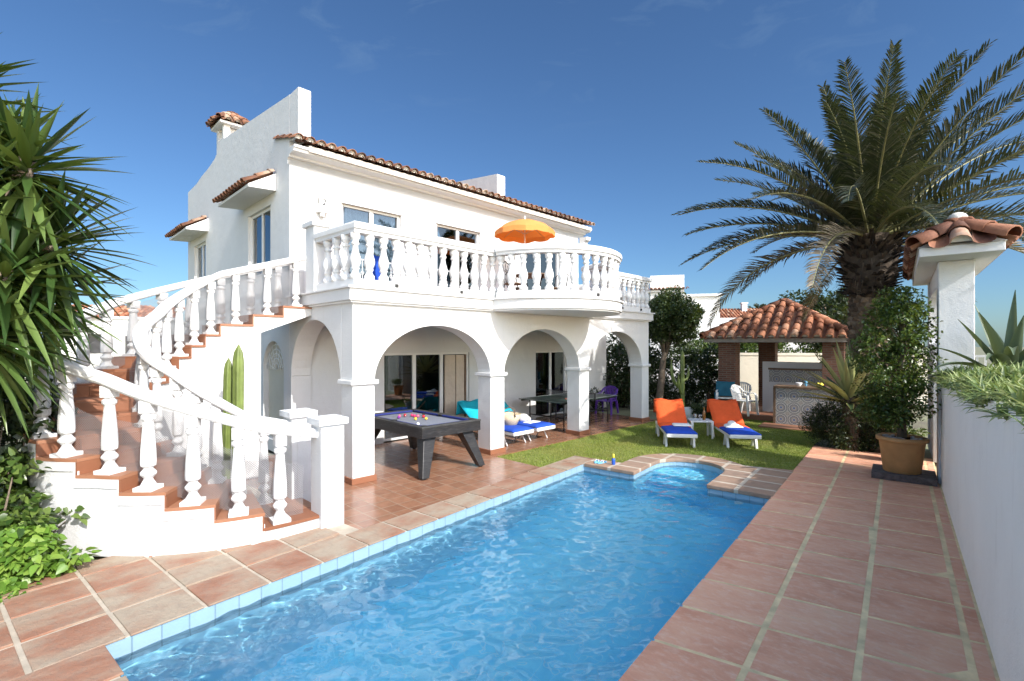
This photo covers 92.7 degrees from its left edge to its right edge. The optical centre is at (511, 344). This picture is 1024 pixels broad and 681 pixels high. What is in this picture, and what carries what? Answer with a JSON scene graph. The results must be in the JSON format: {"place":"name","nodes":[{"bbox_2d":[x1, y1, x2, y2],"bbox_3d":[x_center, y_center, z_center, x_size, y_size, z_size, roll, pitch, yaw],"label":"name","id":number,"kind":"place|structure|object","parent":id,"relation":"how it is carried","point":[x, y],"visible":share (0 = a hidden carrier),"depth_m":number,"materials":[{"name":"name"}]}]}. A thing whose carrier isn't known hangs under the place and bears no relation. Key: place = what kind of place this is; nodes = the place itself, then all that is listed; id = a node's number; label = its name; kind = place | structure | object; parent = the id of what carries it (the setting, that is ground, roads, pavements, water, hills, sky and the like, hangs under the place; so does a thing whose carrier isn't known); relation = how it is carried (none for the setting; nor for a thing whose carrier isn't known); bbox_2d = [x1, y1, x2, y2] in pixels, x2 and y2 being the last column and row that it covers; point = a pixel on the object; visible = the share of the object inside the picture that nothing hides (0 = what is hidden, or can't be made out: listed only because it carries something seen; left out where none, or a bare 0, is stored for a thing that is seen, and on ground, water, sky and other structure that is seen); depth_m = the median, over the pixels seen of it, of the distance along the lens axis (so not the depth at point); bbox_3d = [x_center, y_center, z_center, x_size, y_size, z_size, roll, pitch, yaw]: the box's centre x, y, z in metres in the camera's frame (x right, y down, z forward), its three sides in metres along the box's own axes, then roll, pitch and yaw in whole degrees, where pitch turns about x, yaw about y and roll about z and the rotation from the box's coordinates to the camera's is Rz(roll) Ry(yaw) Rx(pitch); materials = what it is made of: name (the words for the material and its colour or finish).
{"place":"outdoors","nodes":[
{"label":"outdoors","id":0,"kind":"place"},
{"bbox_2d":[115,465,764,680],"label":"water","id":1,"kind":"structure","parent":0,"point":[586,576],"depth_m":4.63,"materials":[{"name":"blue liquid"}]},
{"bbox_2d":[246,412,656,529],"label":"terrace floor","id":2,"kind":"structure","parent":0,"point":[397,487],"depth_m":8.76,"materials":[{"name":"tile"}]},
{"bbox_2d":[165,87,654,484],"bbox_3d":[-2.145,-2.223,14.989,12.790,9.086,11.982,0,0,45],"label":"villa","id":3,"kind":"object","parent":2,"relation":"on","point":[436,316],"visible":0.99,"depth_m":10.61,"materials":[{"name":"white paint"}]},
{"bbox_2d":[197,242,205,290],"bbox_3d":[-9.324,-2.315,14.762,1.300,1.430,0.060,0,0,45],"label":"gable window","id":4,"kind":"structure","parent":3,"relation":"in","point":[201,250],"depth_m":14.95,"materials":[{"name":"white glass"}]},
{"bbox_2d":[251,207,269,276],"bbox_3d":[-5.679,-2.290,11.158,1.450,1.480,0.060,0,0,45],"label":"gable window","id":5,"kind":"structure","parent":3,"relation":"in","point":[260,223],"depth_m":11.31,"materials":[{"name":"white glass"}]},
{"bbox_2d":[340,200,402,281],"bbox_3d":[-3.248,-2.010,11.229,0.261,2.240,1.560,0,0,45],"label":"balcony door","id":6,"kind":"structure","parent":3,"relation":"in","point":[349,213],"depth_m":11.21,"materials":[{"name":"clear glass"}]},
{"bbox_2d":[372,255,380,279],"bbox_3d":[-2.462,-1.315,8.709,0.040,0.569,0.320,0,0,39],"label":"towel","id":7,"kind":"object","parent":3,"relation":"hanging from","point":[376,272],"visible":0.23,"depth_m":8.75,"materials":[{"name":"blue fabric"}]},
{"bbox_2d":[383,352,467,441],"bbox_3d":[-2.120,1.245,12.330,0.125,2.070,2.610,0,0,45],"label":"sliding door","id":8,"kind":"structure","parent":3,"relation":"in","point":[455,364],"depth_m":12.72,"materials":[{"name":"clear glass"}]},
{"bbox_2d":[436,221,481,289],"bbox_3d":[-1.469,-2.010,13.028,0.261,2.240,1.540,0,0,45],"label":"balcony door","id":9,"kind":"structure","parent":3,"relation":"in","point":[442,231],"depth_m":12.99,"materials":[{"name":"clear glass"}]},
{"bbox_2d":[503,261,520,287],"bbox_3d":[0.000,-1.437,11.391,0.422,0.964,0.503,0,0,45],"label":"iron chair","id":10,"kind":"object","parent":3,"relation":"on","point":[516,283],"visible":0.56,"depth_m":11.26,"materials":[{"name":"brown metal"}]},
{"bbox_2d":[494,216,554,243],"bbox_3d":[0.339,-2.168,12.872,1.512,2.425,1.512,0,0,23],"label":"parasol","id":11,"kind":"object","parent":3,"relation":"on","point":[524,230],"visible":0.8,"depth_m":12.99,"materials":[{"name":"orange fabric"}]},
{"bbox_2d":[516,273,544,286],"bbox_3d":[0.521,-1.319,11.918,0.912,0.735,0.912,0,0,0],"label":"balcony table","id":12,"kind":"object","parent":3,"relation":"on","point":[530,276],"visible":0.27,"depth_m":11.75,"materials":[{"name":"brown wood"}]},
{"bbox_2d":[521,242,557,289],"bbox_3d":[0.872,-2.010,15.334,0.175,2.240,1.930,0,0,45],"label":"balcony door","id":13,"kind":"structure","parent":3,"relation":"in","point":[530,264],"depth_m":15.51,"materials":[{"name":"white glass"}]},
{"bbox_2d":[536,351,565,416],"bbox_3d":[1.218,1.245,15.737,0.080,2.070,1.550,0,0,45],"label":"sliding door","id":14,"kind":"structure","parent":3,"relation":"in","point":[550,365],"depth_m":15.70,"materials":[{"name":"clear glass"}]},
{"bbox_2d":[554,273,568,289],"bbox_3d":[1.149,-1.437,12.411,0.422,0.964,0.503,0,0,45],"label":"iron chair","id":15,"kind":"object","parent":3,"relation":"on","point":[555,288],"visible":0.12,"depth_m":12.39,"materials":[{"name":"brown metal"}]},
{"bbox_2d":[374,409,484,479],"bbox_3d":[-1.823,1.856,9.511,2.306,0.888,1.416,0,0,45],"label":"pool table","id":16,"kind":"object","parent":2,"relation":"on","point":[423,435],"visible":0.77,"depth_m":9.06,"materials":[{"name":"black wood"}]},
{"bbox_2d":[456,399,533,445],"bbox_3d":[-0.441,1.859,11.744,2.025,0.901,0.711,0,0,45],"label":"sun lounger","id":17,"kind":"object","parent":2,"relation":"on","point":[469,409],"visible":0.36,"depth_m":11.86,"materials":[{"name":"teal fabric"}]},
{"bbox_2d":[504,407,520,424],"bbox_3d":[-0.064,1.719,11.597,0.560,0.392,0.660,0,0,0],"label":"straw basket","id":18,"kind":"object","parent":17,"relation":"on","point":[511,418],"visible":0.69,"depth_m":11.40,"materials":[{"name":"beige wicker"}]},
{"bbox_2d":[504,401,554,440],"bbox_3d":[0.107,1.859,12.327,2.025,0.901,0.711,0,0,45],"label":"sun lounger","id":19,"kind":"object","parent":2,"relation":"on","point":[538,427],"visible":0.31,"depth_m":11.70,"materials":[{"name":"teal fabric"}]},
{"bbox_2d":[519,414,530,420],"bbox_3d":[0.299,1.830,12.099,0.359,0.230,0.208,0,0,-12],"label":"cloth bag","id":20,"kind":"object","parent":19,"relation":"on","point":[524,417],"visible":0.61,"depth_m":12.02,"materials":[{"name":"white fabric"}]},
{"bbox_2d":[523,420,540,423],"bbox_3d":[0.486,1.898,11.925,0.249,0.030,0.409,0,0,45],"label":"folded towel","id":21,"kind":"object","parent":19,"relation":"on","point":[532,421],"visible":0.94,"depth_m":11.90,"materials":[{"name":"white fabric"}]},
{"bbox_2d":[519,389,617,429],"bbox_3d":[1.696,1.837,14.343,1.824,0.925,2.740,0,0,45],"label":"tennis table","id":22,"kind":"object","parent":2,"relation":"on","point":[560,397],"visible":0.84,"depth_m":14.03,"materials":[{"name":"black metal"}]},
{"bbox_2d":[595,386,618,414],"bbox_3d":[3.167,1.847,16.238,0.630,0.905,0.655,0,0,35],"label":"garden chair","id":23,"kind":"object","parent":2,"relation":"on","point":[610,400],"visible":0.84,"depth_m":16.27,"materials":[{"name":"purple plastic"}]},
{"bbox_2d":[0,347,1023,565],"bbox_3d":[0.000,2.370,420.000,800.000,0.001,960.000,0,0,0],"label":"ground","id":24,"kind":"structure","parent":0,"point":[625,411],"depth_m":16.02,"materials":[{"name":"brown soil"}]},
{"bbox_2d":[0,539,23,569],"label":"leafy shrub","id":25,"kind":"object","parent":24,"relation":"on","point":[1,544],"visible":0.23,"depth_m":4.62,"materials":[{"name":"green plant"}]},
{"bbox_2d":[0,579,41,603],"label":"ground cover","id":26,"kind":"object","parent":24,"relation":"on","point":[16,591],"visible":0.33,"depth_m":4.47,"materials":[{"name":"green plant"}]},
{"bbox_2d":[0,349,77,487],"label":"dark shrub","id":27,"kind":"object","parent":24,"relation":"on","point":[16,431],"visible":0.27,"depth_m":5.48,"materials":[{"name":"green plant"}]},
{"bbox_2d":[0,447,90,538],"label":"leafy shrub","id":28,"kind":"object","parent":24,"relation":"on","point":[16,507],"visible":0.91,"depth_m":5.07,"materials":[{"name":"green plant"}]},
{"bbox_2d":[0,513,101,594],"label":"leafy shrub","id":29,"kind":"object","parent":24,"relation":"on","point":[40,552],"visible":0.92,"depth_m":4.75,"materials":[{"name":"green plant"}]},
{"bbox_2d":[0,32,154,439],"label":"yucca","id":30,"kind":"object","parent":24,"relation":"on","point":[37,240],"visible":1,"depth_m":4.63,"materials":[{"name":"green plant"}]},
{"bbox_2d":[58,305,186,382],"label":"distant house","id":31,"kind":"structure","parent":24,"relation":"on","point":[122,311],"depth_m":29.80,"materials":[{"name":"white paint"}]},
{"bbox_2d":[88,334,100,352],"bbox_3d":[-25.380,-0.040,29.755,0.900,1.170,0.028,0,0,-20],"label":"window","id":32,"kind":"structure","parent":31,"relation":"in","point":[92,339],"depth_m":29.73,"materials":[{"name":"grey glass"}]},
{"bbox_2d":[111,316,186,355],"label":"distant house","id":33,"kind":"structure","parent":24,"relation":"on","point":[119,324],"depth_m":27.29,"materials":[{"name":"white paint"}]},
{"bbox_2d":[125,336,128,353],"bbox_3d":[-21.270,0.080,27.556,0.900,1.110,0.028,0,0,-25],"label":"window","id":34,"kind":"structure","parent":33,"relation":"in","point":[127,342],"depth_m":27.38,"materials":[{"name":"white"}]},
{"bbox_2d":[0,461,568,680],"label":"tile grout","id":35,"kind":"object","parent":24,"relation":"on","point":[344,529],"visible":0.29,"depth_m":4.48,"materials":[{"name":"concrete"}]},
{"bbox_2d":[0,456,592,680],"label":"pool deck","id":36,"kind":"structure","parent":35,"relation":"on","point":[79,652],"depth_m":4.56,"materials":[{"name":"tile"}]},
{"bbox_2d":[23,254,347,556],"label":"staircase","id":37,"kind":"structure","parent":36,"relation":"on","point":[130,452],"depth_m":6.04,"materials":[{"name":"paint"}]},
{"bbox_2d":[221,344,243,478],"bbox_3d":[-4.145,1.150,7.261,0.324,2.301,0.160,0,0,0],"label":"cactus","id":38,"kind":"object","parent":36,"relation":"on","point":[233,383],"visible":0.53,"depth_m":7.23,"materials":[{"name":"green plant"}]},
{"bbox_2d":[106,467,633,645],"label":"pool","id":39,"kind":"structure","parent":24,"relation":"in","point":[340,556],"depth_m":5.14,"materials":[{"name":"tile"}]},
{"bbox_2d":[105,462,768,676],"bbox_3d":[0.902,2.437,6.165,3.270,0.266,8.854,0,0,38],"label":"pool waterline","id":40,"kind":"object","parent":39,"relation":"attached to","point":[128,645],"visible":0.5,"depth_m":5.20,"materials":[{"name":"blue tile"}]},
{"bbox_2d":[495,420,656,456],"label":"terrace kerb","id":41,"kind":"structure","parent":24,"relation":"on","point":[568,440],"depth_m":11.66,"materials":[{"name":"tile"}]},
{"bbox_2d":[589,386,604,412],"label":"dark shrub","id":42,"kind":"object","parent":24,"relation":"on","point":[592,404],"visible":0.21,"depth_m":16.54,"materials":[{"name":"green plant"}]},
{"bbox_2d":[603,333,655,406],"bbox_3d":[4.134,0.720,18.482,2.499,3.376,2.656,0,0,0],"label":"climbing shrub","id":43,"kind":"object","parent":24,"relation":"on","point":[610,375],"visible":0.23,"depth_m":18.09,"materials":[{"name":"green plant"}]},
{"bbox_2d":[606,339,717,407],"bbox_3d":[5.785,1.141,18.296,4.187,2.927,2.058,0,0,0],"label":"hedge","id":44,"kind":"object","parent":24,"relation":"on","point":[695,359],"visible":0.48,"depth_m":18.00,"materials":[{"name":"green plant"}]},
{"bbox_2d":[648,285,705,412],"bbox_3d":[5.446,0.168,16.969,2.300,4.504,2.402,0,0,0],"label":"clipped tree","id":45,"kind":"object","parent":24,"relation":"on","point":[676,320],"visible":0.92,"depth_m":16.52,"materials":[{"name":"green plant"}]},
{"bbox_2d":[697,363,717,398],"bbox_3d":[7.243,1.476,17.292,1.353,1.724,1.129,0,0,16],"label":"dark shrub","id":46,"kind":"object","parent":24,"relation":"on","point":[712,373],"visible":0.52,"depth_m":17.22,"materials":[{"name":"green plant"}]},
{"bbox_2d":[606,275,814,368],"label":"neighbouring house","id":47,"kind":"structure","parent":24,"relation":"on","point":[660,282],"depth_m":33.31,"materials":[{"name":"white paint"}]},
{"bbox_2d":[720,302,758,317],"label":"orange roofed house","id":48,"kind":"structure","parent":24,"relation":"on","point":[732,312],"depth_m":46.21,"materials":[{"name":"tile"}]},
{"bbox_2d":[610,353,927,404],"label":"boundary wall","id":49,"kind":"structure","parent":24,"relation":"on","point":[749,368],"depth_m":19.94,"materials":[{"name":"white paint"}]},
{"bbox_2d":[699,298,848,412],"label":"garden bar pavilion","id":50,"kind":"structure","parent":24,"relation":"on","point":[769,327],"depth_m":15.46,"materials":[{"name":"orange tile"}]},
{"bbox_2d":[741,384,839,431],"bbox_3d":[8.077,1.770,14.107,4.500,1.160,2.250,0,0,38],"label":"bar counter","id":51,"kind":"object","parent":24,"relation":"on","point":[789,405],"visible":0.41,"depth_m":13.79,"materials":[{"name":"tile"}]},
{"bbox_2d":[715,390,732,398],"bbox_3d":[6.946,1.706,15.808,0.630,0.905,0.655,0,0,30],"label":"garden chair","id":52,"kind":"object","parent":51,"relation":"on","point":[716,391],"visible":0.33,"depth_m":15.69,"materials":[{"name":"white plastic"}]},
{"bbox_2d":[714,381,734,399],"bbox_3d":[6.926,1.595,15.908,0.629,0.770,0.129,0,0,30],"label":"towel","id":53,"kind":"object","parent":52,"relation":"hanging from","point":[723,388],"visible":0.66,"depth_m":15.88,"materials":[{"name":"teal fabric"}]},
{"bbox_2d":[730,384,758,415],"bbox_3d":[7.131,1.706,15.027,0.630,0.905,0.655,0,0,-35],"label":"garden chair","id":54,"kind":"object","parent":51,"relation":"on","point":[736,393],"visible":0.83,"depth_m":15.07,"materials":[{"name":"white plastic"}]},
{"bbox_2d":[740,382,751,410],"bbox_3d":[7.566,1.706,16.128,0.630,0.905,0.655,0,0,30],"label":"garden chair","id":55,"kind":"object","parent":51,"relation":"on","point":[750,390],"visible":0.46,"depth_m":16.22,"materials":[{"name":"white plastic"}]},
{"bbox_2d":[762,361,821,411],"bbox_3d":[9.593,1.440,15.537,2.900,1.720,0.300,0,0,38],"label":"barbecue splashback","id":56,"kind":"object","parent":24,"relation":"on","point":[774,373],"visible":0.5,"depth_m":15.97,"materials":[{"name":"white paint"}]},
{"bbox_2d":[674,331,915,368],"bbox_3d":[12.765,0.297,22.303,10.882,2.200,1.986,0,0,0],"label":"hedge","id":57,"kind":"object","parent":24,"relation":"on","point":[746,347],"visible":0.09,"depth_m":21.96,"materials":[{"name":"green plant"}]},
{"bbox_2d":[778,287,848,349],"bbox_3d":[14.718,-0.135,22.486,4.839,5.084,3.948,0,0,0],"label":"evergreen tree","id":58,"kind":"object","parent":24,"relation":"on","point":[833,309],"visible":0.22,"depth_m":22.07,"materials":[{"name":"green plant"}]},
{"bbox_2d":[791,341,896,450],"bbox_3d":[7.403,1.107,10.609,2.459,2.504,2.132,0,0,-40],"label":"yucca","id":59,"kind":"object","parent":24,"relation":"on","point":[847,374],"visible":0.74,"depth_m":10.62,"materials":[{"name":"green plant"}]},
{"bbox_2d":[671,38,1023,452],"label":"palm tree","id":60,"kind":"object","parent":24,"relation":"on","point":[875,212],"visible":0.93,"depth_m":9.98,"materials":[{"name":"green plant"}]},
{"bbox_2d":[819,383,896,452],"bbox_3d":[7.747,1.737,10.764,1.728,1.844,1.194,0,0,0],"label":"hedge","id":61,"kind":"object","parent":24,"relation":"on","point":[836,444],"visible":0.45,"depth_m":10.59,"materials":[{"name":"green plant"}]},
{"bbox_2d":[813,307,920,396],"bbox_3d":[10.541,0.582,14.639,2.807,3.650,2.551,0,0,0],"label":"evergreen tree","id":62,"kind":"object","parent":24,"relation":"on","point":[841,322],"visible":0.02,"depth_m":14.65,"materials":[{"name":"green plant"}]},
{"bbox_2d":[0,0,1023,346],"label":"sky","id":63,"kind":"structure","parent":0,"point":[604,113],"materials":[{"name":"blue"}]},
{"bbox_2d":[496,415,822,469],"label":"lawn","id":64,"kind":"structure","parent":0,"point":[600,442],"depth_m":10.76,"materials":[{"name":"plant"}]},
{"bbox_2d":[654,398,697,446],"bbox_3d":[3.903,1.863,11.743,0.711,0.915,2.007,0,0,9],"label":"sun lounger","id":65,"kind":"object","parent":64,"relation":"on","point":[669,413],"visible":0.88,"depth_m":12.07,"materials":[{"name":"orange fabric"}]},
{"bbox_2d":[672,423,690,425],"bbox_3d":[3.980,1.883,11.450,0.408,0.035,0.288,0,0,8],"label":"folded towel","id":66,"kind":"object","parent":65,"relation":"on","point":[680,424],"visible":1,"depth_m":11.35,"materials":[{"name":"white fabric"}]},
{"bbox_2d":[670,350,689,406],"bbox_3d":[5.472,1.255,15.836,0.651,2.150,0.269,0,0,0],"label":"cactus","id":67,"kind":"object","parent":64,"relation":"on","point":[679,384],"visible":0.85,"depth_m":15.86,"materials":[{"name":"green plant"}]},
{"bbox_2d":[684,407,694,417],"bbox_3d":[5.550,2.145,15.300,0.394,0.310,0.400,0,0,0],"label":"planter tub","id":68,"kind":"object","parent":64,"relation":"on","point":[688,412],"visible":0.52,"depth_m":15.15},
{"bbox_2d":[687,418,713,438],"bbox_3d":[4.680,2.098,12.150,0.540,0.445,0.500,0,0,8],"label":"side table","id":69,"kind":"object","parent":64,"relation":"on","point":[707,421],"visible":0.76,"depth_m":11.97,"materials":[{"name":"white plastic"}]},
{"bbox_2d":[703,407,705,419],"bbox_3d":[4.760,1.719,12.100,0.071,0.310,0.071,0,0,0],"label":"bottle","id":70,"kind":"object","parent":69,"relation":"on","point":[704,415],"visible":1,"depth_m":12.08,"materials":[{"name":"orange glass"}]},
{"bbox_2d":[689,402,711,419],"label":"dark shrub","id":71,"kind":"object","parent":64,"relation":"on","point":[698,409],"visible":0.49,"depth_m":14.97,"materials":[{"name":"green plant"}]},
{"bbox_2d":[707,399,761,447],"bbox_3d":[5.243,1.863,11.623,0.711,0.915,2.007,0,0,9],"label":"sun lounger","id":72,"kind":"object","parent":64,"relation":"on","point":[722,412],"visible":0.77,"depth_m":11.95,"materials":[{"name":"orange fabric"}]},
{"bbox_2d":[724,420,738,424],"bbox_3d":[5.135,1.845,11.414,0.337,0.110,0.340,-5,6,0],"label":"sun hat","id":73,"kind":"object","parent":72,"relation":"on","point":[731,422],"visible":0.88,"depth_m":11.37,"materials":[{"name":"white fabric"}]},
{"bbox_2d":[724,425,743,427],"bbox_3d":[5.100,1.890,11.240,0.389,0.030,0.190,0,0,8],"label":"folded towel","id":74,"kind":"object","parent":72,"relation":"on","point":[733,426],"visible":1,"depth_m":11.16,"materials":[{"name":"white fabric"}]},
{"bbox_2d":[798,400,844,446],"bbox_3d":[7.246,1.857,11.200,1.052,1.168,1.096,0,0,-21],"label":"hedge","id":75,"kind":"object","parent":64,"relation":"on","point":[817,428],"visible":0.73,"depth_m":11.23,"materials":[{"name":"green plant"}]},
{"bbox_2d":[583,453,793,498],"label":"pool coping","id":76,"kind":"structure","parent":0,"point":[753,481],"depth_m":8.80,"materials":[{"name":"beige stone"}]},
{"bbox_2d":[612,454,614,464],"bbox_3d":[1.922,2.178,9.251,0.066,0.205,0.068,0,0,38],"label":"sunscreen bottle","id":77,"kind":"object","parent":76,"relation":"on","point":[613,459],"visible":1,"depth_m":9.23,"materials":[{"name":"blue plastic"}]},
{"bbox_2d":[747,303,767,307],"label":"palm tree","id":78,"kind":"object","parent":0,"point":[756,305],"visible":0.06,"depth_m":53.71,"materials":[{"name":"green plant"}]},
{"bbox_2d":[618,446,999,680],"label":"deck paving","id":79,"kind":"structure","parent":0,"point":[786,656],"depth_m":4.44,"materials":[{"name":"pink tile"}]},
{"bbox_2d":[871,464,937,486],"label":"stone slab","id":80,"kind":"structure","parent":79,"relation":"on","point":[924,477],"depth_m":8.15,"materials":[{"name":"grey stone"}]},
{"bbox_2d":[875,433,929,474],"bbox_3d":[6.706,1.881,8.398,0.727,0.601,0.731,0,0,0],"label":"plant pot","id":81,"kind":"object","parent":80,"relation":"on","point":[899,455],"visible":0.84,"depth_m":8.18,"materials":[{"name":"ceramic"}]},
{"bbox_2d":[846,285,947,438],"bbox_3d":[6.566,0.301,8.443,1.401,2.669,1.435,0,0,0],"label":"potted ficus","id":82,"kind":"object","parent":81,"relation":"on","point":[883,409],"visible":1,"depth_m":8.28,"materials":[{"name":"green plant"}]},
{"bbox_2d":[886,425,930,436],"bbox_3d":[7.608,1.911,9.395,0.505,0.754,0.629,0,0,0],"label":"plant","id":83,"kind":"object","parent":81,"relation":"in","point":[914,431],"visible":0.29,"depth_m":9.26,"materials":[{"name":"plant"}]},
{"bbox_2d":[902,212,1022,483],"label":"entrance gateway","id":84,"kind":"object","parent":79,"relation":"on","point":[950,258],"visible":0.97,"depth_m":7.86,"materials":[{"name":"white paint"}]},
{"bbox_2d":[941,384,1023,680],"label":"garden wall","id":85,"kind":"structure","parent":79,"relation":"on","point":[982,471],"depth_m":3.65,"materials":[{"name":"paint"}]},
{"bbox_2d":[922,290,1023,379],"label":"agave","id":86,"kind":"object","parent":85,"relation":"on","point":[1008,350],"visible":0.54,"depth_m":6.81,"materials":[{"name":"green plant"}]},
{"bbox_2d":[928,360,1023,429],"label":"trailing plant","id":87,"kind":"object","parent":85,"relation":"on","point":[982,386],"visible":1,"depth_m":4.01,"materials":[{"name":"green plant"}]}
]}

